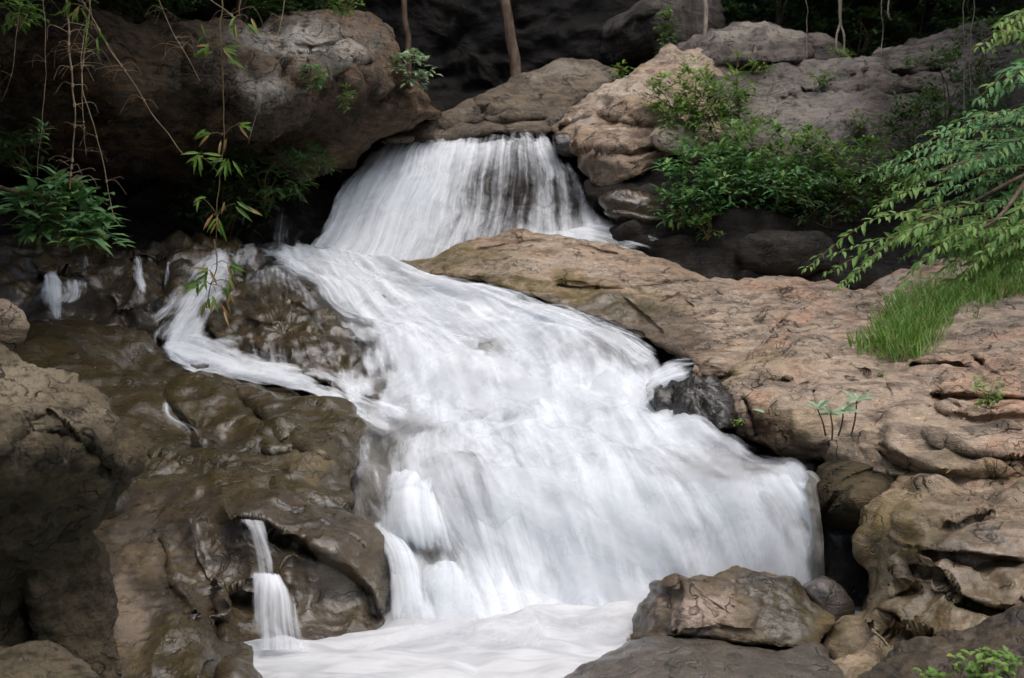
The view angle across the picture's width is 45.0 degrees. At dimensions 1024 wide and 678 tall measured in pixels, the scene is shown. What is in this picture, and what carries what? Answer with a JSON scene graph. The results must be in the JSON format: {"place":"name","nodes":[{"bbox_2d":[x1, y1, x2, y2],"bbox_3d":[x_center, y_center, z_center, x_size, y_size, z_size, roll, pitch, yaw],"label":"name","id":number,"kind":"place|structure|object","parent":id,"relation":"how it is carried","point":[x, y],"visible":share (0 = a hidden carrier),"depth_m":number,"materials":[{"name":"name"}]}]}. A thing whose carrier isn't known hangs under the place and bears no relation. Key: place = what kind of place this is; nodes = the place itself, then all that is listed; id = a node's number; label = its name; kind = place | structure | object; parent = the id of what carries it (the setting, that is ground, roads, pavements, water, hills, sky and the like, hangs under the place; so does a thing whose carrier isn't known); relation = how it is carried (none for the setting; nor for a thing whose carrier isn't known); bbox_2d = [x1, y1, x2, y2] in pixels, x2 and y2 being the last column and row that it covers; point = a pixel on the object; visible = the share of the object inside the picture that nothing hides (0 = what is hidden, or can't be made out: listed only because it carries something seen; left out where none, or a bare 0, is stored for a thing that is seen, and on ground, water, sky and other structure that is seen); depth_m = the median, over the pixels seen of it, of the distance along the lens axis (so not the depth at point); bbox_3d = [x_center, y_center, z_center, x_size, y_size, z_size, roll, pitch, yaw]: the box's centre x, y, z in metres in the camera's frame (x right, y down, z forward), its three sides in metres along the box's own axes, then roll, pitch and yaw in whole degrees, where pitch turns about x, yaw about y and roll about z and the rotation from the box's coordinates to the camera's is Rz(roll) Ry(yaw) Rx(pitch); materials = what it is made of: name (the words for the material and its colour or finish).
{"place":"outdoors","nodes":[
{"label":"outdoors","id":0,"kind":"place"},
{"bbox_2d":[59,0,124,217],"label":"dry bamboo stem","id":1,"kind":"object","parent":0,"point":[83,65],"visible":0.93,"depth_m":9.29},
{"bbox_2d":[63,0,182,153],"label":"dry bamboo stem","id":2,"kind":"object","parent":1,"relation":"attached to","point":[120,65],"visible":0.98,"depth_m":9.21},
{"bbox_2d":[54,0,107,52],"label":"bamboo shoot","id":3,"kind":"object","parent":2,"relation":"attached to","point":[75,14],"visible":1,"depth_m":8.95,"materials":[{"name":"green plant"}]},
{"bbox_2d":[160,252,238,358],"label":"runoff water","id":4,"kind":"structure","parent":0,"point":[185,325],"depth_m":13.93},
{"bbox_2d":[181,0,260,251],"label":"bamboo shoot","id":5,"kind":"object","parent":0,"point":[205,51],"visible":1,"depth_m":9.24,"materials":[{"name":"green plant"}]},
{"bbox_2d":[165,336,406,429],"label":"runoff water","id":6,"kind":"structure","parent":0,"point":[219,359],"depth_m":12.63,"materials":[{"name":"liquid"}]},
{"bbox_2d":[313,136,615,260],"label":"waterfall","id":7,"kind":"structure","parent":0,"point":[516,190],"depth_m":17.95,"materials":[{"name":"liquid"}]},
{"bbox_2d":[380,58,618,144],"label":"slanted slab","id":8,"kind":"structure","parent":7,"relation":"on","point":[536,104],"depth_m":19.64,"materials":[{"name":"stone"}]},
{"bbox_2d":[598,189,665,223],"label":"ledge stone","id":9,"kind":"object","parent":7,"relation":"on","point":[621,206],"visible":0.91,"depth_m":16.42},
{"bbox_2d":[6,0,1023,512],"bbox_3d":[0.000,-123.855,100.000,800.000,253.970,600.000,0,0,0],"label":"ground","id":10,"kind":"structure","parent":0,"point":[752,452],"depth_m":29.61,"materials":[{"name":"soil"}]},
{"bbox_2d":[0,298,29,350],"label":"ochre stone","id":11,"kind":"object","parent":10,"relation":"on","point":[14,326],"visible":0.93,"depth_m":9.04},
{"bbox_2d":[0,126,56,173],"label":"shrub","id":12,"kind":"object","parent":10,"relation":"on","point":[8,143],"visible":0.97,"depth_m":13.37,"materials":[{"name":"green plant"}]},
{"bbox_2d":[0,640,100,677],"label":"boulder","id":13,"kind":"object","parent":10,"relation":"on","point":[41,659],"visible":1,"depth_m":5.01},
{"bbox_2d":[0,165,130,251],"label":"broadleaf shrub","id":14,"kind":"object","parent":10,"relation":"on","point":[66,193],"visible":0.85,"depth_m":12.50,"materials":[{"name":"green plant"}]},
{"bbox_2d":[0,343,146,677],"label":"foreground boulder","id":15,"kind":"object","parent":10,"relation":"on","point":[73,458],"visible":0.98,"depth_m":5.61,"materials":[{"name":"stone"}]},
{"bbox_2d":[0,230,267,342],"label":"back wet rock","id":16,"kind":"object","parent":10,"relation":"on","point":[110,292],"visible":0.69,"depth_m":14.91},
{"bbox_2d":[167,160,279,237],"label":"fern shrub","id":17,"kind":"object","parent":16,"relation":"on","point":[235,214],"visible":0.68,"depth_m":16.51,"materials":[{"name":"green plant"}]},
{"bbox_2d":[12,315,368,519],"bbox_3d":[-3.237,0.662,12.332,3.307,1.847,6.272,0,0,-23],"label":"sloping wet rock","id":18,"kind":"object","parent":10,"relation":"on","point":[310,449],"visible":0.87,"depth_m":11.32,"materials":[{"name":"stone"}]},
{"bbox_2d":[42,273,61,317],"bbox_3d":[-5.260,-0.503,14.156,0.293,0.621,0.941,0,0,-25],"label":"water trickle","id":19,"kind":"object","parent":18,"relation":"on","point":[52,290],"visible":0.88,"depth_m":14.04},
{"bbox_2d":[48,213,133,254],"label":"broadleaf shrub","id":20,"kind":"object","parent":18,"relation":"on","point":[95,241],"visible":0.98,"depth_m":12.35,"materials":[{"name":"green plant"}]},
{"bbox_2d":[0,142,389,251],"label":"cave rock","id":21,"kind":"object","parent":10,"relation":"on","point":[145,204],"visible":0.37,"depth_m":17.92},
{"bbox_2d":[0,0,441,184],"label":"overhanging boulder","id":22,"kind":"object","parent":21,"relation":"on","point":[135,141],"visible":0.93,"depth_m":15.39,"materials":[{"name":"stone"}]},
{"bbox_2d":[96,0,209,23],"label":"bush","id":23,"kind":"object","parent":22,"relation":"on","point":[146,13],"visible":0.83,"depth_m":15.53,"materials":[{"name":"green plant"}]},
{"bbox_2d":[181,140,337,211],"bbox_3d":[-3.375,-2.210,16.395,1.665,1.089,1.576,0,0,-45],"label":"fern shrub","id":24,"kind":"object","parent":22,"relation":"hanging from","point":[267,189],"visible":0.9,"depth_m":16.30,"materials":[{"name":"green plant"}]},
{"bbox_2d":[240,0,309,27],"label":"bush","id":25,"kind":"object","parent":22,"relation":"on","point":[258,15],"visible":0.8,"depth_m":16.92,"materials":[{"name":"green plant"}]},
{"bbox_2d":[295,63,328,89],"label":"ledge plant","id":26,"kind":"object","parent":22,"relation":"on","point":[316,79],"visible":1,"depth_m":15.18,"materials":[{"name":"green plant"}]},
{"bbox_2d":[288,141,341,177],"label":"fern shrub","id":27,"kind":"object","parent":22,"relation":"attached to","point":[320,166],"visible":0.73,"depth_m":16.68,"materials":[{"name":"green plant"}]},
{"bbox_2d":[291,0,354,11],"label":"bush","id":28,"kind":"object","parent":22,"relation":"on","point":[316,5],"visible":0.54,"depth_m":18.95,"materials":[{"name":"green plant"}]},
{"bbox_2d":[327,0,365,17],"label":"overhanging leaves","id":29,"kind":"object","parent":22,"relation":"on","point":[343,9],"visible":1,"depth_m":15.57,"materials":[{"name":"green plant"}]},
{"bbox_2d":[384,48,441,92],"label":"ledge plant","id":30,"kind":"object","parent":22,"relation":"on","point":[407,55],"visible":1,"depth_m":17.15,"materials":[{"name":"green plant"}]},
{"bbox_2d":[182,239,244,324],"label":"bamboo shoot","id":31,"kind":"object","parent":10,"relation":"on","point":[234,266],"visible":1,"depth_m":9.04,"materials":[{"name":"green plant"}]},
{"bbox_2d":[93,468,390,677],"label":"wet rock","id":32,"kind":"object","parent":10,"relation":"on","point":[187,561],"visible":0.88,"depth_m":8.97,"materials":[{"name":"stone"}]},
{"bbox_2d":[401,0,411,75],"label":"forest tree","id":33,"kind":"object","parent":10,"relation":"on","point":[408,64],"visible":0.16,"depth_m":22.16,"materials":[{"name":"brown plant"}]},
{"bbox_2d":[189,0,639,160],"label":"rock cliff","id":34,"kind":"structure","parent":10,"relation":"on","point":[462,43],"depth_m":22.95,"materials":[{"name":"stone"}]},
{"bbox_2d":[601,0,724,66],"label":"domed boulder","id":35,"kind":"object","parent":34,"relation":"on","point":[631,36],"visible":0.66,"depth_m":22.08,"materials":[{"name":"stone"}]},
{"bbox_2d":[721,0,761,26],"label":"bush","id":36,"kind":"object","parent":34,"relation":"on","point":[733,4],"visible":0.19,"depth_m":23.73,"materials":[{"name":"green plant"}]},
{"bbox_2d":[499,0,529,146],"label":"forest tree","id":37,"kind":"object","parent":10,"relation":"on","point":[511,41],"visible":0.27,"depth_m":21.53,"materials":[{"name":"brown plant"}]},
{"bbox_2d":[399,228,770,377],"bbox_3d":[1.371,-0.560,15.428,3.549,1.961,6.931,0,0,-37],"label":"tan hump","id":38,"kind":"object","parent":10,"relation":"on","point":[629,290],"visible":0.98,"depth_m":14.90,"materials":[{"name":"stone"}]},
{"bbox_2d":[466,283,650,363],"bbox_3d":[0.584,-0.205,13.901,0.820,1.020,3.617,0,0,-37],"label":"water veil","id":39,"kind":"object","parent":38,"relation":"on","point":[626,349],"visible":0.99,"depth_m":13.31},
{"bbox_2d":[644,95,719,141],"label":"shrub","id":40,"kind":"object","parent":10,"relation":"on","point":[666,114],"visible":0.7,"depth_m":16.77,"materials":[{"name":"green plant"}]},
{"bbox_2d":[688,74,758,129],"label":"shrub","id":41,"kind":"object","parent":10,"relation":"on","point":[738,97],"visible":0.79,"depth_m":16.87,"materials":[{"name":"green plant"}]},
{"bbox_2d":[725,0,819,32],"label":"bush","id":42,"kind":"object","parent":10,"relation":"on","point":[766,6],"visible":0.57,"depth_m":24.79,"materials":[{"name":"green plant"}]},
{"bbox_2d":[745,151,838,208],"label":"shrub","id":43,"kind":"object","parent":10,"relation":"on","point":[776,195],"visible":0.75,"depth_m":15.83,"materials":[{"name":"green plant"}]},
{"bbox_2d":[584,137,1023,289],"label":"dark ledge","id":44,"kind":"object","parent":10,"relation":"on","point":[712,256],"visible":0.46,"depth_m":16.07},
{"bbox_2d":[551,43,726,186],"bbox_3d":[1.968,-3.403,18.822,2.766,2.651,3.799,0,0,0],"label":"tan boulder","id":45,"kind":"object","parent":44,"relation":"on","point":[605,126],"visible":0.67,"depth_m":17.54,"materials":[{"name":"stone"}]},
{"bbox_2d":[553,133,575,156],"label":"wet boulder","id":46,"kind":"object","parent":45,"relation":"on","point":[561,141],"visible":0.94,"depth_m":17.92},
{"bbox_2d":[653,5,681,52],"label":"climbing plant","id":47,"kind":"object","parent":45,"relation":"on","point":[665,14],"visible":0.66,"depth_m":20.57,"materials":[{"name":"green plant"}]},
{"bbox_2d":[640,72,707,118],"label":"shrub","id":48,"kind":"object","parent":45,"relation":"on","point":[685,86],"visible":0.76,"depth_m":17.16,"materials":[{"name":"green plant"}]},
{"bbox_2d":[638,54,760,128],"bbox_3d":[2.553,-3.411,17.075,1.523,1.095,1.349,0,0,40],"label":"shrub","id":49,"kind":"object","parent":45,"relation":"on","point":[683,104],"visible":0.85,"depth_m":16.89,"materials":[{"name":"green plant"}]},
{"bbox_2d":[650,124,695,155],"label":"grey block","id":50,"kind":"structure","parent":44,"relation":"on","point":[661,141],"depth_m":16.71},
{"bbox_2d":[646,176,727,229],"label":"shrub","id":51,"kind":"object","parent":44,"relation":"on","point":[682,222],"visible":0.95,"depth_m":15.94,"materials":[{"name":"green plant"}]},
{"bbox_2d":[687,212,725,241],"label":"shrub","id":52,"kind":"object","parent":44,"relation":"on","point":[703,229],"visible":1,"depth_m":15.70,"materials":[{"name":"green plant"}]},
{"bbox_2d":[652,131,785,207],"bbox_3d":[2.690,-2.196,16.225,1.823,0.988,1.413,0,0,0],"label":"shrub","id":53,"kind":"object","parent":44,"relation":"on","point":[693,151],"visible":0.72,"depth_m":16.07,"materials":[{"name":"green plant"}]},
{"bbox_2d":[684,97,772,158],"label":"shrub","id":54,"kind":"object","parent":44,"relation":"on","point":[711,138],"visible":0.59,"depth_m":16.64,"materials":[{"name":"green plant"}]},
{"bbox_2d":[692,151,771,203],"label":"shrub","id":55,"kind":"object","parent":44,"relation":"on","point":[740,178],"visible":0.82,"depth_m":15.81,"materials":[{"name":"green plant"}]},
{"bbox_2d":[669,154,819,214],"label":"shrub","id":56,"kind":"object","parent":44,"relation":"on","point":[755,189],"visible":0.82,"depth_m":15.66,"materials":[{"name":"green plant"}]},
{"bbox_2d":[694,116,839,186],"bbox_3d":[3.376,-2.457,16.255,1.911,0.971,1.583,0,0,0],"label":"shrub","id":57,"kind":"object","parent":44,"relation":"on","point":[736,124],"visible":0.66,"depth_m":16.12,"materials":[{"name":"green plant"}]},
{"bbox_2d":[752,175,869,227],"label":"shrub","id":58,"kind":"object","parent":44,"relation":"on","point":[860,200],"visible":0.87,"depth_m":15.64,"materials":[{"name":"green plant"}]},
{"bbox_2d":[761,123,861,204],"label":"shrub","id":59,"kind":"object","parent":44,"relation":"on","point":[810,129],"visible":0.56,"depth_m":16.14,"materials":[{"name":"green plant"}]},
{"bbox_2d":[783,124,922,215],"bbox_3d":[4.355,-2.126,16.011,1.806,1.194,1.354,0,0,0],"label":"shrub","id":60,"kind":"object","parent":44,"relation":"on","point":[868,150],"visible":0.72,"depth_m":15.91,"materials":[{"name":"green plant"}]},
{"bbox_2d":[838,159,920,211],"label":"shrub","id":61,"kind":"object","parent":44,"relation":"on","point":[888,195],"visible":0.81,"depth_m":15.59,"materials":[{"name":"green plant"}]},
{"bbox_2d":[868,86,970,184],"bbox_3d":[5.371,-2.632,16.204,1.430,1.314,1.213,0,0,0],"label":"shrub","id":62,"kind":"object","parent":44,"relation":"on","point":[936,98],"visible":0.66,"depth_m":16.20,"materials":[{"name":"green plant"}]},
{"bbox_2d":[897,39,1010,136],"bbox_3d":[6.003,-3.364,16.788,1.633,1.352,1.313,0,0,0],"label":"shrub","id":63,"kind":"object","parent":44,"relation":"on","point":[955,51],"visible":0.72,"depth_m":16.73,"materials":[{"name":"green plant"}]},
{"bbox_2d":[928,80,1023,204],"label":"shrub","id":64,"kind":"object","parent":44,"relation":"on","point":[977,108],"visible":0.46,"depth_m":15.59,"materials":[{"name":"green plant"}]},
{"bbox_2d":[773,0,857,33],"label":"bush","id":65,"kind":"object","parent":10,"relation":"on","point":[813,7],"visible":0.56,"depth_m":26.02,"materials":[{"name":"green plant"}]},
{"bbox_2d":[821,521,868,605],"bbox_3d":[2.852,1.965,10.424,0.716,1.161,1.328,0,0,9],"label":"recess rock","id":66,"kind":"object","parent":10,"relation":"on","point":[846,571],"visible":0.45,"depth_m":9.82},
{"bbox_2d":[677,248,1023,487],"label":"tan ledge","id":67,"kind":"object","parent":10,"relation":"on","point":[789,361],"visible":0.77,"depth_m":10.80,"materials":[{"name":"stone"}]},
{"bbox_2d":[734,230,840,276],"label":"ledge block","id":68,"kind":"structure","parent":67,"relation":"on","point":[778,252],"depth_m":15.25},
{"bbox_2d":[815,460,896,532],"bbox_3d":[2.833,1.301,10.110,0.733,0.703,1.859,0,0,12],"label":"rounded boulder","id":69,"kind":"object","parent":67,"relation":"on","point":[848,491],"visible":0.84,"depth_m":9.49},
{"bbox_2d":[842,390,872,435],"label":"rosette plant","id":70,"kind":"object","parent":67,"relation":"on","point":[854,397],"visible":0.99,"depth_m":9.74,"materials":[{"name":"green plant"}]},
{"bbox_2d":[838,320,896,355],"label":"grass clump","id":71,"kind":"object","parent":67,"relation":"on","point":[859,339],"visible":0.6,"depth_m":11.86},
{"bbox_2d":[859,271,974,366],"bbox_3d":[4.114,-0.267,12.493,1.113,1.057,2.941,0,0,22],"label":"grass clump","id":72,"kind":"object","parent":67,"relation":"on","point":[907,333],"visible":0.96,"depth_m":11.97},
{"bbox_2d":[904,257,1023,328],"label":"grass clump","id":73,"kind":"object","parent":67,"relation":"on","point":[990,285],"visible":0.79,"depth_m":12.99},
{"bbox_2d":[969,375,1010,409],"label":"plant","id":74,"kind":"object","parent":67,"relation":"on","point":[987,401],"visible":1,"depth_m":9.45,"materials":[{"name":"green plant"}]},
{"bbox_2d":[681,14,1023,158],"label":"grey bank rock","id":75,"kind":"object","parent":10,"relation":"on","point":[792,96],"visible":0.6,"depth_m":18.19,"materials":[{"name":"stone"}]},
{"bbox_2d":[677,21,815,67],"bbox_3d":[3.807,-4.879,20.548,2.487,1.304,2.485,0,0,0],"label":"rim boulder","id":76,"kind":"object","parent":75,"relation":"on","point":[765,42],"visible":0.81,"depth_m":19.98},
{"bbox_2d":[807,32,846,59],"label":"bank stone","id":77,"kind":"object","parent":75,"relation":"on","point":[820,42],"visible":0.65,"depth_m":20.33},
{"bbox_2d":[937,6,1015,93],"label":"shrub","id":78,"kind":"object","parent":75,"relation":"on","point":[992,22],"visible":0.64,"depth_m":17.54,"materials":[{"name":"green plant"}]},
{"bbox_2d":[929,0,1023,31],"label":"bush","id":79,"kind":"object","parent":75,"relation":"on","point":[958,6],"visible":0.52,"depth_m":22.06,"materials":[{"name":"green plant"}]},
{"bbox_2d":[816,2,919,57],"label":"bush","id":80,"kind":"object","parent":10,"relation":"on","point":[874,29],"visible":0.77,"depth_m":23.90,"materials":[{"name":"green plant"}]},
{"bbox_2d":[798,165,1023,338],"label":"leafy branch","id":81,"kind":"object","parent":10,"relation":"on","point":[966,240],"visible":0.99,"depth_m":7.28,"materials":[{"name":"green plant"}]},
{"bbox_2d":[854,106,1023,220],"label":"leafy branch","id":82,"kind":"object","parent":81,"relation":"on","point":[1004,151],"visible":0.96,"depth_m":7.50,"materials":[{"name":"green plant"}]},
{"bbox_2d":[973,8,1023,58],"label":"leafy branch","id":83,"kind":"object","parent":82,"relation":"on","point":[1016,32],"visible":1,"depth_m":6.95,"materials":[{"name":"green plant"}]},
{"bbox_2d":[867,0,975,40],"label":"bush","id":84,"kind":"object","parent":10,"relation":"on","point":[922,7],"visible":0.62,"depth_m":23.92,"materials":[{"name":"green plant"}]},
{"bbox_2d":[822,473,1023,677],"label":"layered rock","id":85,"kind":"object","parent":10,"relation":"on","point":[934,554],"visible":0.87,"depth_m":8.22,"materials":[{"name":"stone"}]},
{"bbox_2d":[972,58,1023,123],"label":"leafy branch","id":86,"kind":"object","parent":10,"relation":"on","point":[1010,74],"visible":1,"depth_m":6.87,"materials":[{"name":"green plant"}]},
{"bbox_3d":[-5.093,-4.418,12.009,11.209,12.567,11.052,0,0,0],"label":"forest tree","id":87,"kind":"object","parent":10,"relation":"on","visible":0},
{"bbox_2d":[0,0,55,34],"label":"overhanging leaves","id":88,"kind":"object","parent":87,"relation":"attached to","point":[35,15],"visible":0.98,"depth_m":10.59,"materials":[{"name":"green plant"}]},
{"bbox_2d":[253,244,824,615],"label":"cascade water","id":89,"kind":"structure","parent":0,"point":[596,454],"depth_m":11.13,"materials":[{"name":"liquid"}]},
{"bbox_2d":[47,0,97,188],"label":"dry bamboo stem","id":90,"kind":"object","parent":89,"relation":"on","point":[68,31],"visible":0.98,"depth_m":9.45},
{"bbox_2d":[200,267,360,386],"bbox_3d":[-2.855,-0.218,14.796,1.705,1.509,3.926,0,0,-24],"label":"midstream rock","id":91,"kind":"object","parent":89,"relation":"on","point":[277,315],"visible":0.94,"depth_m":14.10,"materials":[{"name":"stone"}]},
{"bbox_2d":[381,470,449,547],"bbox_3d":[-0.828,1.424,9.747,0.693,0.748,0.920,0,0,-32],"label":"water lobe","id":92,"kind":"object","parent":89,"relation":"on","point":[414,514],"visible":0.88,"depth_m":9.44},
{"bbox_2d":[404,269,644,604],"bbox_3d":[-0.509,0.430,12.943,3.517,3.529,9.319,0,0,-20],"label":"spray","id":93,"kind":"object","parent":89,"relation":"on","point":[616,590],"visible":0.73,"depth_m":11.79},
{"bbox_2d":[646,373,737,432],"bbox_3d":[1.637,0.577,11.463,0.800,0.533,1.834,0,0,0],"label":"wet outcrop","id":94,"kind":"object","parent":89,"relation":"on","point":[709,400],"visible":0.95,"depth_m":10.89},
{"bbox_2d":[647,363,685,400],"bbox_3d":[1.369,0.426,11.388,0.739,0.586,0.832,0,0,0],"label":"water trickle","id":95,"kind":"object","parent":94,"relation":"on","point":[665,375],"visible":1,"depth_m":11.35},
{"bbox_2d":[244,601,861,677],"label":"pool water","id":96,"kind":"structure","parent":0,"point":[570,638],"depth_m":8.35,"materials":[{"name":"white liquid"}]},
{"bbox_2d":[254,573,296,649],"bbox_3d":[-1.518,1.813,8.265,0.522,0.493,0.330,0,0,0],"label":"water trickle","id":97,"kind":"object","parent":96,"relation":"on","point":[271,593],"visible":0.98,"depth_m":8.23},
{"bbox_2d":[377,523,435,620],"bbox_3d":[-0.812,1.784,9.219,0.423,0.830,0.955,0,0,-19],"label":"water lobe","id":98,"kind":"object","parent":96,"relation":"in","point":[408,600],"visible":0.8,"depth_m":9.03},
{"bbox_2d":[423,561,485,618],"bbox_3d":[-0.413,1.941,9.199,0.584,0.503,0.781,0,0,-22],"label":"water lobe","id":99,"kind":"object","parent":96,"relation":"in","point":[447,587],"visible":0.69,"depth_m":9.07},
{"bbox_2d":[411,609,635,642],"bbox_3d":[0.473,1.955,8.655,3.777,0.384,0.854,0,0,-4],"label":"spray","id":100,"kind":"object","parent":96,"relation":"on","point":[534,634],"visible":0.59,"depth_m":8.58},
{"bbox_2d":[564,635,845,677],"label":"bottom flat rock","id":101,"kind":"object","parent":96,"relation":"in","point":[659,656],"visible":1,"depth_m":7.63,"materials":[{"name":"stone"}]},
{"bbox_2d":[626,565,835,648],"bbox_3d":[1.558,1.922,8.743,1.552,0.671,1.568,0,0,0],"label":"pool boulder","id":102,"kind":"object","parent":96,"relation":"in","point":[736,604],"visible":0.98,"depth_m":8.22,"materials":[{"name":"stone"}]},
{"bbox_2d":[802,576,854,635],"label":"wet stone","id":103,"kind":"object","parent":96,"relation":"in","point":[830,595],"visible":0.64,"depth_m":8.63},
{"bbox_2d":[857,604,1023,677],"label":"corner rock","id":104,"kind":"object","parent":96,"relation":"in","point":[996,632],"visible":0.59,"depth_m":6.92,"materials":[{"name":"stone"}]},
{"bbox_2d":[946,645,1023,677],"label":"corner plant","id":105,"kind":"object","parent":104,"relation":"on","point":[974,671],"visible":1,"depth_m":6.20,"materials":[{"name":"green plant"}]},
{"bbox_2d":[556,225,645,247],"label":"runoff water","id":106,"kind":"structure","parent":0,"point":[578,230],"depth_m":16.66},
{"bbox_2d":[429,474,806,616],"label":"curtain water","id":107,"kind":"structure","parent":0,"point":[574,552],"depth_m":9.51,"materials":[{"name":"liquid"}]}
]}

